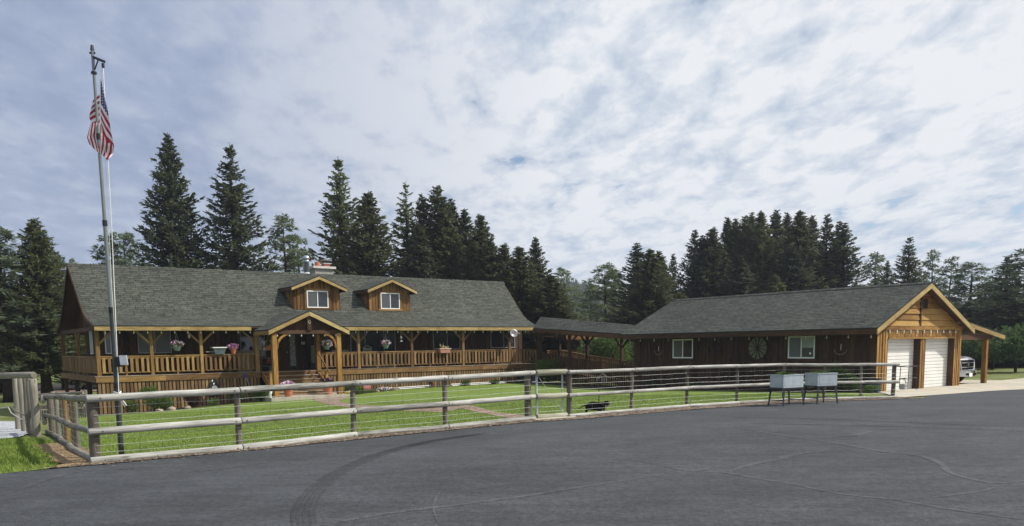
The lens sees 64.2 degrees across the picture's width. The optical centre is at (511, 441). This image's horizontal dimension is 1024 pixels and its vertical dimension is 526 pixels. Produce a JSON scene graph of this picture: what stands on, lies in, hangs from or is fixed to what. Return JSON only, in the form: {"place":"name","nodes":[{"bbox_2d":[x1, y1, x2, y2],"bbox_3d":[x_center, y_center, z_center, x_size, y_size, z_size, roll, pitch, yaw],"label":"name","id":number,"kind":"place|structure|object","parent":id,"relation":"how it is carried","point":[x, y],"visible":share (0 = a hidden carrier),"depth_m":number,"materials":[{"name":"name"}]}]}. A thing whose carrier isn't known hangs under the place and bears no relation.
{"place":"outdoors","nodes":[
{"label":"outdoors","id":0,"kind":"place"},
{"bbox_2d":[0,384,96,393],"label":"dirt bank","id":1,"kind":"structure","parent":0,"point":[58,388],"depth_m":66.13,"materials":[{"name":"brown soil"}]},
{"bbox_2d":[235,350,252,371],"bbox_3d":[-13.742,-4.109,41.809,0.770,1.080,0.520,-6,8,-36],"label":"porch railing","id":2,"kind":"object","parent":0,"point":[244,352],"visible":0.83,"depth_m":41.61,"materials":[{"name":"brown wood"}]},
{"bbox_2d":[313,397,524,417],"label":"garden path","id":3,"kind":"structure","parent":0,"point":[333,401],"depth_m":24.76,"materials":[{"name":"beige brick"}]},
{"bbox_2d":[55,383,877,455],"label":"lawn","id":4,"kind":"structure","parent":0,"point":[493,390],"depth_m":24.42,"materials":[{"name":"green plant"}]},
{"bbox_2d":[43,394,89,459],"bbox_3d":[-9.396,-0.304,17.138,0.287,1.814,11.245,-5,8,-32],"label":"log fence","id":5,"kind":"object","parent":4,"relation":"on","point":[72,424],"visible":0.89,"depth_m":15.94,"materials":[{"name":"wood"}]},
{"bbox_2d":[89,45,127,454],"bbox_3d":[-6.233,-2.864,12.723,0.295,6.326,0.140,2,7,25],"label":"flagpole","id":6,"kind":"object","parent":4,"relation":"on","point":[120,361],"visible":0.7,"depth_m":12.75,"materials":[{"name":"silver metal"}]},
{"bbox_2d":[87,79,113,159],"bbox_3d":[-6.292,-4.902,12.478,0.437,1.205,0.089,1,7,13],"label":"flag","id":7,"kind":"object","parent":6,"relation":"attached to","point":[106,143],"visible":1,"depth_m":12.48,"materials":[{"name":"fabric"}]},
{"bbox_2d":[579,401,610,411],"bbox_3d":[2.065,-0.861,20.311,0.864,0.288,0.231,-2,7,-6],"label":"dog","id":8,"kind":"object","parent":4,"relation":"on","point":[599,406],"visible":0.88,"depth_m":20.23},
{"bbox_2d":[359,382,834,393],"bbox_3d":[2.614,-2.245,38.172,13.698,0.402,22.485,-6,8,-36],"label":"flower bed","id":9,"kind":"object","parent":4,"relation":"on","point":[588,386],"visible":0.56,"depth_m":44.02,"materials":[{"name":"soil"}]},
{"bbox_2d":[532,356,561,382],"bbox_3d":[2.102,-4.313,49.200,2.141,1.785,1.724,-6,8,-36],"label":"shrub","id":10,"kind":"object","parent":9,"relation":"on","point":[547,364],"visible":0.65,"depth_m":48.91,"materials":[{"name":"green plant"}]},
{"bbox_2d":[828,360,854,392],"bbox_3d":[13.575,-2.651,33.702,0.977,1.399,1.232,-6,8,-36],"label":"shrub","id":11,"kind":"object","parent":9,"relation":"on","point":[840,371],"visible":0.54,"depth_m":33.57,"materials":[{"name":"green plant"}]},
{"bbox_2d":[844,373,858,392],"bbox_3d":[13.932,-2.354,33.344,0.746,0.863,0.819,-6,8,-36],"label":"shrub","id":12,"kind":"object","parent":9,"relation":"on","point":[852,387],"visible":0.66,"depth_m":33.21,"materials":[{"name":"green plant"}]},
{"bbox_2d":[101,397,896,465],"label":"bark chips","id":13,"kind":"object","parent":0,"point":[482,425],"visible":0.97,"depth_m":16.39,"materials":[{"name":"brown wood"}]},
{"bbox_2d":[0,390,1023,525],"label":"driveway","id":14,"kind":"structure","parent":0,"point":[947,460],"depth_m":10.09,"materials":[{"name":"grey asphalt"}]},
{"bbox_2d":[768,374,804,406],"bbox_3d":[7.138,-1.327,21.236,0.784,0.836,0.524,-4,8,-28],"label":"raised planter","id":15,"kind":"object","parent":14,"relation":"on","point":[791,381],"visible":0.89,"depth_m":21.04,"materials":[{"name":"metal"}]},
{"bbox_2d":[804,372,837,403],"bbox_3d":[8.286,-1.424,21.920,0.684,0.836,0.584,-3,7,-18],"label":"raised planter","id":16,"kind":"object","parent":14,"relation":"on","point":[822,380],"visible":0.92,"depth_m":21.69,"materials":[{"name":"metal"}]},
{"bbox_2d":[0,364,1023,472],"bbox_3d":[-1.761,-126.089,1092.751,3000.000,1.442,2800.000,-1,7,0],"label":"ground","id":17,"kind":"structure","parent":0,"point":[1001,372],"depth_m":42.19,"materials":[{"name":"green plant"}]},
{"bbox_2d":[0,421,26,437],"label":"gravel pad","id":18,"kind":"object","parent":17,"relation":"on","point":[8,429],"visible":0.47,"depth_m":22.81,"materials":[{"name":"grey gravel"}]},
{"bbox_2d":[0,372,46,435],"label":"post and beam gate","id":19,"kind":"object","parent":17,"relation":"on","point":[25,393],"visible":0.81,"depth_m":21.30,"materials":[{"name":"grey wood"}]},
{"bbox_2d":[0,438,62,473],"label":"verge grass","id":20,"kind":"structure","parent":17,"relation":"on","point":[30,462],"depth_m":12.42,"materials":[{"name":"green plant"}]},
{"bbox_2d":[0,436,57,472],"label":"verge blades","id":21,"kind":"object","parent":20,"relation":"on","point":[27,447],"visible":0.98,"depth_m":13.80,"materials":[{"name":"green plant"}]},
{"bbox_2d":[0,226,73,402],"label":"pine tree","id":22,"kind":"object","parent":17,"relation":"on","point":[5,255],"visible":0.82,"depth_m":49.16,"materials":[{"name":"green plant"}]},
{"bbox_2d":[0,217,85,399],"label":"spruce tree","id":23,"kind":"object","parent":17,"relation":"on","point":[43,292],"visible":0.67,"depth_m":50.30,"materials":[{"name":"green plant"}]},
{"bbox_2d":[38,390,86,417],"bbox_3d":[-19.087,-1.365,33.971,5.485,1.639,0.229,4,8,36],"label":"rail fence","id":24,"kind":"object","parent":17,"relation":"on","point":[83,392],"visible":0.32,"depth_m":32.67,"materials":[{"name":"grey wood"}]},
{"bbox_2d":[35,443,100,466],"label":"dirt patch","id":25,"kind":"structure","parent":17,"relation":"on","point":[63,454],"depth_m":13.69,"materials":[{"name":"brown soil"}]},
{"bbox_2d":[51,339,95,388],"bbox_3d":[-34.301,-8.381,65.431,6.520,8.955,6.548,1,7,19],"label":"spruce tree","id":26,"kind":"object","parent":17,"relation":"on","point":[70,383],"visible":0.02,"depth_m":64.85,"materials":[{"name":"green plant"}]},
{"bbox_2d":[87,231,133,264],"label":"pine tree","id":27,"kind":"object","parent":17,"relation":"on","point":[99,251],"visible":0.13,"depth_m":70.20,"materials":[{"name":"green plant"}]},
{"bbox_2d":[103,231,146,265],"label":"pine tree","id":28,"kind":"object","parent":17,"relation":"on","point":[125,242],"visible":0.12,"depth_m":74.28,"materials":[{"name":"green plant"}]},
{"bbox_2d":[127,132,219,268],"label":"spruce tree","id":29,"kind":"object","parent":17,"relation":"on","point":[171,240],"visible":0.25,"depth_m":67.19,"materials":[{"name":"green plant"}]},
{"bbox_2d":[101,401,255,414],"bbox_3d":[-15.202,-1.520,37.744,7.292,0.286,2.105,-6,8,-36],"label":"flower bed","id":30,"kind":"object","parent":17,"relation":"on","point":[191,407],"visible":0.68,"depth_m":38.14,"materials":[{"name":"soil"}]},
{"bbox_2d":[138,386,174,409],"bbox_3d":[-16.086,-1.886,36.942,1.544,1.296,1.110,-6,8,-36],"label":"shrub","id":31,"kind":"object","parent":30,"relation":"on","point":[164,404],"visible":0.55,"depth_m":36.81,"materials":[{"name":"green plant"}]},
{"bbox_2d":[183,396,202,406],"bbox_3d":[-14.854,-1.956,37.996,0.783,0.913,1.076,1,7,14],"label":"shrub","id":32,"kind":"object","parent":30,"relation":"on","point":[197,402],"visible":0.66,"depth_m":37.95,"materials":[{"name":"red plant"}]},
{"bbox_2d":[186,142,278,271],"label":"spruce tree","id":33,"kind":"object","parent":17,"relation":"on","point":[231,197],"visible":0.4,"depth_m":67.53,"materials":[{"name":"green plant"}]},
{"bbox_2d":[257,213,310,272],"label":"pine tree","id":34,"kind":"object","parent":17,"relation":"on","point":[291,258],"visible":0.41,"depth_m":73.86,"materials":[{"name":"green plant"}]},
{"bbox_2d":[55,255,537,414],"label":"ranch house","id":35,"kind":"structure","parent":17,"relation":"on","point":[318,301],"depth_m":42.97,"materials":[{"name":"brown wood"}]},
{"bbox_2d":[104,331,117,353],"bbox_3d":[-18.967,-4.734,38.623,0.540,1.190,0.050,-6,8,-36],"label":"window","id":36,"kind":"structure","parent":35,"relation":"in","point":[108,350],"depth_m":38.56,"materials":[{"name":"grey glass"}]},
{"bbox_2d":[137,331,171,352],"bbox_3d":[-17.411,-4.875,39.770,1.540,1.160,0.050,-6,8,-36],"label":"window","id":37,"kind":"structure","parent":35,"relation":"in","point":[162,345],"depth_m":39.86,"materials":[{"name":"grey glass"}]},
{"bbox_2d":[239,330,265,355],"bbox_3d":[-13.546,-5.125,42.629,1.300,1.400,0.050,-6,8,-36],"label":"window","id":38,"kind":"structure","parent":35,"relation":"in","point":[245,343],"depth_m":42.51,"materials":[{"name":"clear glass"}]},
{"bbox_2d":[270,334,288,369],"bbox_3d":[-12.370,-4.836,43.500,0.970,2.050,0.110,-6,8,-36],"label":"front door","id":39,"kind":"structure","parent":35,"relation":"in","point":[283,352],"depth_m":43.62,"materials":[{"name":"wood"}]},
{"bbox_2d":[350,330,395,367],"bbox_3d":[-7.939,-5.335,46.796,2.850,2.150,0.050,-6,8,-36],"label":"glass door","id":40,"kind":"structure","parent":35,"relation":"in","point":[372,339],"depth_m":46.85,"materials":[{"name":"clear glass"}]},
{"bbox_2d":[432,330,460,348],"bbox_3d":[-3.974,-6.186,49.662,1.950,1.160,0.050,-6,8,-36],"label":"window","id":41,"kind":"structure","parent":35,"relation":"in","point":[450,339],"depth_m":49.65,"materials":[{"name":"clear glass"}]},
{"bbox_2d":[490,330,514,347],"bbox_3d":[-0.590,-6.541,52.150,1.920,1.130,0.050,-6,8,-36],"label":"window","id":42,"kind":"structure","parent":35,"relation":"in","point":[497,340],"depth_m":51.99,"materials":[{"name":"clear glass"}]},
{"bbox_2d":[282,234,317,272],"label":"pine tree","id":43,"kind":"object","parent":17,"relation":"on","point":[296,246],"visible":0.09,"depth_m":78.44,"materials":[{"name":"green plant"}]},
{"bbox_2d":[305,159,359,272],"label":"spruce tree","id":44,"kind":"object","parent":17,"relation":"on","point":[339,216],"visible":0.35,"depth_m":69.53,"materials":[{"name":"green plant"}]},
{"bbox_2d":[331,190,414,276],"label":"spruce tree","id":45,"kind":"object","parent":17,"relation":"on","point":[369,235],"visible":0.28,"depth_m":65.65,"materials":[{"name":"green plant"}]},
{"bbox_2d":[387,181,423,276],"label":"spruce tree","id":46,"kind":"object","parent":17,"relation":"on","point":[406,215],"visible":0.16,"depth_m":70.01,"materials":[{"name":"green plant"}]},
{"bbox_2d":[395,222,441,278],"bbox_3d":[-7.485,-10.827,65.189,7.705,12.986,8.089,1,7,13],"label":"spruce tree","id":47,"kind":"object","parent":17,"relation":"on","point":[417,262],"visible":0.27,"depth_m":64.26,"materials":[{"name":"green plant"}]},
{"bbox_2d":[394,185,468,279],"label":"spruce tree","id":48,"kind":"object","parent":17,"relation":"on","point":[442,240],"visible":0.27,"depth_m":67.35,"materials":[{"name":"green plant"}]},
{"bbox_2d":[448,198,465,275],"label":"spruce tree","id":49,"kind":"object","parent":17,"relation":"on","point":[454,208],"visible":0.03,"depth_m":71.78,"materials":[{"name":"green plant"}]},
{"bbox_2d":[451,208,474,279],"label":"spruce tree","id":50,"kind":"object","parent":17,"relation":"on","point":[464,220],"visible":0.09,"depth_m":71.87,"materials":[{"name":"green plant"}]},
{"bbox_2d":[450,214,501,280],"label":"spruce tree","id":51,"kind":"object","parent":17,"relation":"on","point":[480,231],"visible":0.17,"depth_m":66.00,"materials":[{"name":"green plant"}]},
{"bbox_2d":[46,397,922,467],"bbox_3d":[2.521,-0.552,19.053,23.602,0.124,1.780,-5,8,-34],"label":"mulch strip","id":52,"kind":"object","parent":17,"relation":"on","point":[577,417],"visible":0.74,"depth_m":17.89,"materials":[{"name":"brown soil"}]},
{"bbox_2d":[85,370,536,464],"bbox_3d":[-2.945,-0.471,15.370,9.313,1.436,0.466,-7,9,-43],"label":"log fence","id":53,"kind":"object","parent":52,"relation":"on","point":[94,431],"visible":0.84,"depth_m":14.18,"materials":[{"name":"wood"}]},
{"bbox_2d":[567,363,899,415],"bbox_3d":[6.327,-1.340,22.028,11.956,1.498,0.754,-5,8,-29],"label":"log fence","id":54,"kind":"object","parent":52,"relation":"on","point":[737,385],"visible":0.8,"depth_m":21.54,"materials":[{"name":"wood"}]},
{"bbox_2d":[532,369,567,418],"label":"log gate","id":55,"kind":"structure","parent":54,"relation":"attached to","point":[549,395],"depth_m":18.57,"materials":[{"name":"beige wood"}]},
{"bbox_2d":[472,239,506,282],"bbox_3d":[-1.539,-10.337,65.344,7.705,11.555,8.089,-5,8,-30],"label":"spruce tree","id":56,"kind":"object","parent":17,"relation":"on","point":[487,258],"visible":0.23,"depth_m":64.23,"materials":[{"name":"green plant"}]},
{"bbox_2d":[482,242,527,298],"bbox_3d":[-0.706,-10.194,65.284,7.937,11.198,7.971,4,8,37],"label":"spruce tree","id":57,"kind":"object","parent":17,"relation":"on","point":[503,256],"visible":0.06,"depth_m":64.27,"materials":[{"name":"green plant"}]},
{"bbox_2d":[492,246,562,362],"bbox_3d":[0.746,-9.422,61.209,9.110,10.344,9.071,-4,7,-25],"label":"spruce tree","id":58,"kind":"object","parent":17,"relation":"on","point":[520,281],"visible":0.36,"depth_m":60.17,"materials":[{"name":"green plant"}]},
{"bbox_2d":[527,236,555,307],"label":"spruce tree","id":59,"kind":"object","parent":17,"relation":"on","point":[535,259],"visible":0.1,"depth_m":68.36,"materials":[{"name":"green plant"}]},
{"bbox_2d":[522,274,593,379],"bbox_3d":[2.972,-8.169,59.351,8.540,7.874,8.504,-4,7,-24],"label":"spruce tree","id":60,"kind":"object","parent":17,"relation":"on","point":[550,296],"visible":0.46,"depth_m":58.53,"materials":[{"name":"green plant"}]},
{"bbox_2d":[554,267,589,319],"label":"pine tree","id":61,"kind":"object","parent":17,"relation":"on","point":[560,274],"visible":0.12,"depth_m":90.46,"materials":[{"name":"green plant"}]},
{"bbox_2d":[532,317,634,387],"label":"covered walkway","id":62,"kind":"structure","parent":17,"relation":"on","point":[587,332],"depth_m":47.62,"materials":[{"name":"brown wood"}]},
{"bbox_2d":[577,282,600,321],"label":"pine tree","id":63,"kind":"object","parent":17,"relation":"on","point":[587,301],"visible":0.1,"depth_m":94.69,"materials":[{"name":"green plant"}]},
{"bbox_2d":[575,262,631,322],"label":"pine tree","id":64,"kind":"object","parent":17,"relation":"on","point":[605,306],"visible":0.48,"depth_m":82.52,"materials":[{"name":"green plant"}]},
{"bbox_2d":[576,337,633,375],"bbox_3d":[5.827,-5.419,51.993,3.986,3.736,3.709,-1,7,0],"label":"leafy tree","id":65,"kind":"object","parent":17,"relation":"on","point":[604,347],"visible":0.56,"depth_m":51.26,"materials":[{"name":"green plant"}]},
{"bbox_2d":[585,271,627,321],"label":"pine tree","id":66,"kind":"object","parent":17,"relation":"on","point":[618,286],"visible":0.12,"depth_m":86.22,"materials":[{"name":"green plant"}]},
{"bbox_2d":[591,242,667,340],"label":"spruce tree","id":67,"kind":"object","parent":17,"relation":"on","point":[635,257],"visible":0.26,"depth_m":70.53,"materials":[{"name":"green plant"}]},
{"bbox_2d":[608,249,674,349],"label":"spruce tree","id":68,"kind":"object","parent":17,"relation":"on","point":[648,291],"visible":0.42,"depth_m":66.28,"materials":[{"name":"green plant"}]},
{"bbox_2d":[633,250,685,317],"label":"spruce tree","id":69,"kind":"object","parent":17,"relation":"on","point":[665,266],"visible":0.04,"depth_m":70.55,"materials":[{"name":"green plant"}]},
{"bbox_2d":[669,253,682,296],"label":"spruce tree","id":70,"kind":"object","parent":17,"relation":"on","point":[672,263],"visible":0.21,"depth_m":76.50,"materials":[{"name":"green plant"}]},
{"bbox_2d":[677,229,699,294],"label":"spruce tree","id":71,"kind":"object","parent":17,"relation":"on","point":[690,251],"visible":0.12,"depth_m":78.17,"materials":[{"name":"green plant"}]},
{"bbox_2d":[680,235,722,297],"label":"spruce tree","id":72,"kind":"object","parent":17,"relation":"on","point":[700,243],"visible":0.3,"depth_m":74.16,"materials":[{"name":"green plant"}]},
{"bbox_2d":[673,227,735,297],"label":"spruce tree","id":73,"kind":"object","parent":17,"relation":"on","point":[714,247],"visible":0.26,"depth_m":73.85,"materials":[{"name":"green plant"}]},
{"bbox_2d":[717,217,732,283],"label":"spruce tree","id":74,"kind":"object","parent":17,"relation":"on","point":[726,229],"visible":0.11,"depth_m":79.94,"materials":[{"name":"green plant"}]},
{"bbox_2d":[713,254,763,296],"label":"spruce tree","id":75,"kind":"object","parent":17,"relation":"on","point":[738,277],"visible":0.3,"depth_m":70.37,"materials":[{"name":"green plant"}]},
{"bbox_2d":[720,215,762,293],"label":"spruce tree","id":76,"kind":"object","parent":17,"relation":"on","point":[737,243],"visible":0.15,"depth_m":77.99,"materials":[{"name":"green plant"}]},
{"bbox_2d":[731,210,787,293],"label":"spruce tree","id":77,"kind":"object","parent":17,"relation":"on","point":[763,263],"visible":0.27,"depth_m":75.77,"materials":[{"name":"green plant"}]},
{"bbox_2d":[761,274,786,292],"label":"spruce tree","id":78,"kind":"object","parent":17,"relation":"on","point":[775,285],"visible":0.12,"depth_m":64.72,"materials":[{"name":"green plant"}]},
{"bbox_2d":[765,210,789,268],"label":"spruce tree","id":79,"kind":"object","parent":17,"relation":"on","point":[776,225],"visible":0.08,"depth_m":79.62,"materials":[{"name":"green plant"}]},
{"bbox_2d":[770,212,793,276],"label":"spruce tree","id":80,"kind":"object","parent":17,"relation":"on","point":[787,219],"visible":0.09,"depth_m":83.75,"materials":[{"name":"green plant"}]},
{"bbox_2d":[765,246,814,291],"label":"spruce tree","id":81,"kind":"object","parent":17,"relation":"on","point":[792,276],"visible":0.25,"depth_m":70.26,"materials":[{"name":"green plant"}]},
{"bbox_2d":[759,210,832,291],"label":"spruce tree","id":82,"kind":"object","parent":17,"relation":"on","point":[799,232],"visible":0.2,"depth_m":73.81,"materials":[{"name":"green plant"}]},
{"bbox_2d":[621,281,1004,391],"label":"garage","id":83,"kind":"structure","parent":17,"relation":"on","point":[877,312],"depth_m":36.82,"materials":[{"name":"brown wood"}]},
{"bbox_2d":[672,339,692,357],"bbox_3d":[8.642,-4.684,41.300,0.050,0.960,1.340,-6,8,-36],"label":"window","id":84,"kind":"structure","parent":83,"relation":"in","point":[681,349],"depth_m":41.28,"materials":[{"name":"grey glass"}]},
{"bbox_2d":[747,336,767,359],"bbox_3d":[11.306,-4.300,37.631,0.084,1.109,1.109,-6,8,-36],"label":"wagon wheel","id":85,"kind":"object","parent":83,"relation":"attached to","point":[757,348],"visible":0.94,"depth_m":37.63,"materials":[{"name":"wood"}]},
{"bbox_2d":[788,336,814,358],"bbox_3d":[12.707,-4.130,35.852,0.050,0.980,1.340,-6,8,-36],"label":"window","id":86,"kind":"structure","parent":83,"relation":"in","point":[795,350],"depth_m":35.95,"materials":[{"name":"grey glass"}]},
{"bbox_2d":[886,339,913,390],"bbox_3d":[16.329,-3.255,34.701,2.620,2.170,0.080,-6,8,-36],"label":"garage door","id":87,"kind":"structure","parent":83,"relation":"in","point":[900,351],"depth_m":34.86,"materials":[{"name":"metal"}]},
{"bbox_2d":[924,338,947,387],"bbox_3d":[18.785,-3.502,36.512,2.580,2.170,0.080,-6,8,-36],"label":"garage door","id":88,"kind":"structure","parent":83,"relation":"in","point":[935,371],"depth_m":36.65,"materials":[{"name":"metal"}]},
{"bbox_2d":[803,215,824,270],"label":"spruce tree","id":89,"kind":"object","parent":17,"relation":"on","point":[813,226],"visible":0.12,"depth_m":79.78,"materials":[{"name":"green plant"}]},
{"bbox_2d":[810,213,846,288],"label":"spruce tree","id":90,"kind":"object","parent":17,"relation":"on","point":[826,237],"visible":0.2,"depth_m":76.04,"materials":[{"name":"green plant"}]},
{"bbox_2d":[815,222,882,287],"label":"spruce tree","id":91,"kind":"object","parent":17,"relation":"on","point":[843,280],"visible":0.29,"depth_m":74.10,"materials":[{"name":"green plant"}]},
{"bbox_2d":[859,251,894,285],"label":"pine tree","id":92,"kind":"object","parent":17,"relation":"on","point":[869,265],"visible":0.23,"depth_m":98.03,"materials":[{"name":"green plant"}]},
{"bbox_2d":[878,260,893,284],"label":"spruce tree","id":93,"kind":"object","parent":17,"relation":"on","point":[887,270],"visible":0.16,"depth_m":86.45,"materials":[{"name":"green plant"}]},
{"bbox_2d":[888,235,932,283],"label":"spruce tree","id":94,"kind":"object","parent":17,"relation":"on","point":[912,268],"visible":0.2,"depth_m":82.22,"materials":[{"name":"green plant"}]},
{"bbox_2d":[920,248,946,297],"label":"pine tree","id":95,"kind":"object","parent":17,"relation":"on","point":[929,265],"visible":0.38,"depth_m":98.06,"materials":[{"name":"green plant"}]},
{"bbox_2d":[936,255,966,302],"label":"pine tree","id":96,"kind":"object","parent":17,"relation":"on","point":[946,269],"visible":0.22,"depth_m":98.22,"materials":[{"name":"green plant"}]},
{"bbox_2d":[880,378,1023,396],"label":"concrete apron","id":97,"kind":"object","parent":17,"relation":"on","point":[965,386],"visible":0.52,"depth_m":34.22,"materials":[{"name":"beige concrete"}]},
{"bbox_2d":[959,356,976,381],"bbox_3d":[20.061,-3.934,41.050,1.921,1.929,5.809,-6,8,-36],"label":"pickup truck","id":98,"kind":"object","parent":97,"relation":"on","point":[967,366],"visible":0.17,"depth_m":38.84,"materials":[{"name":"paint"}]},
{"bbox_2d":[957,302,981,320],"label":"spruce tree","id":99,"kind":"object","parent":17,"relation":"on","point":[965,311],"visible":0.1,"depth_m":74.75,"materials":[{"name":"green plant"}]},
{"bbox_2d":[937,260,1003,310],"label":"pine tree","id":100,"kind":"object","parent":17,"relation":"on","point":[960,276],"visible":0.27,"depth_m":82.43,"materials":[{"name":"green plant"}]},
{"bbox_2d":[961,326,1010,369],"bbox_3d":[33.630,-6.475,58.020,5.356,3.358,7.090,5,9,42],"label":"leafy tree","id":101,"kind":"object","parent":17,"relation":"on","point":[968,348],"visible":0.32,"depth_m":57.10,"materials":[{"name":"green plant"}]},
{"bbox_2d":[969,306,1002,365],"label":"spruce tree","id":102,"kind":"object","parent":17,"relation":"on","point":[985,313],"visible":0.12,"depth_m":69.04,"materials":[{"name":"green plant"}]},
{"bbox_2d":[966,248,1023,328],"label":"pine tree","id":103,"kind":"object","parent":17,"relation":"on","point":[991,293],"visible":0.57,"depth_m":65.38,"materials":[{"name":"green plant"}]},
{"bbox_2d":[974,302,1023,366],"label":"spruce tree","id":104,"kind":"object","parent":17,"relation":"on","point":[1014,312],"visible":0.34,"depth_m":63.00,"materials":[{"name":"green plant"}]},
{"bbox_2d":[975,323,1023,371],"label":"leafy tree","id":105,"kind":"object","parent":17,"relation":"on","point":[1012,343],"visible":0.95,"depth_m":50.69,"materials":[{"name":"green plant"}]},
{"bbox_2d":[0,0,1023,326],"label":"sky","id":106,"kind":"structure","parent":0,"point":[592,130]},
{"bbox_3d":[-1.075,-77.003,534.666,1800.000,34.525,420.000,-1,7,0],"label":"hill","id":107,"kind":"structure","parent":0,"visible":0},
{"bbox_2d":[553,275,632,320],"bbox_3d":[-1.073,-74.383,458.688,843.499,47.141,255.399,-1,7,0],"label":"forest","id":108,"kind":"object","parent":107,"relation":"on","point":[580,288],"visible":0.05,"depth_m":418.68,"materials":[{"name":"green plant"}]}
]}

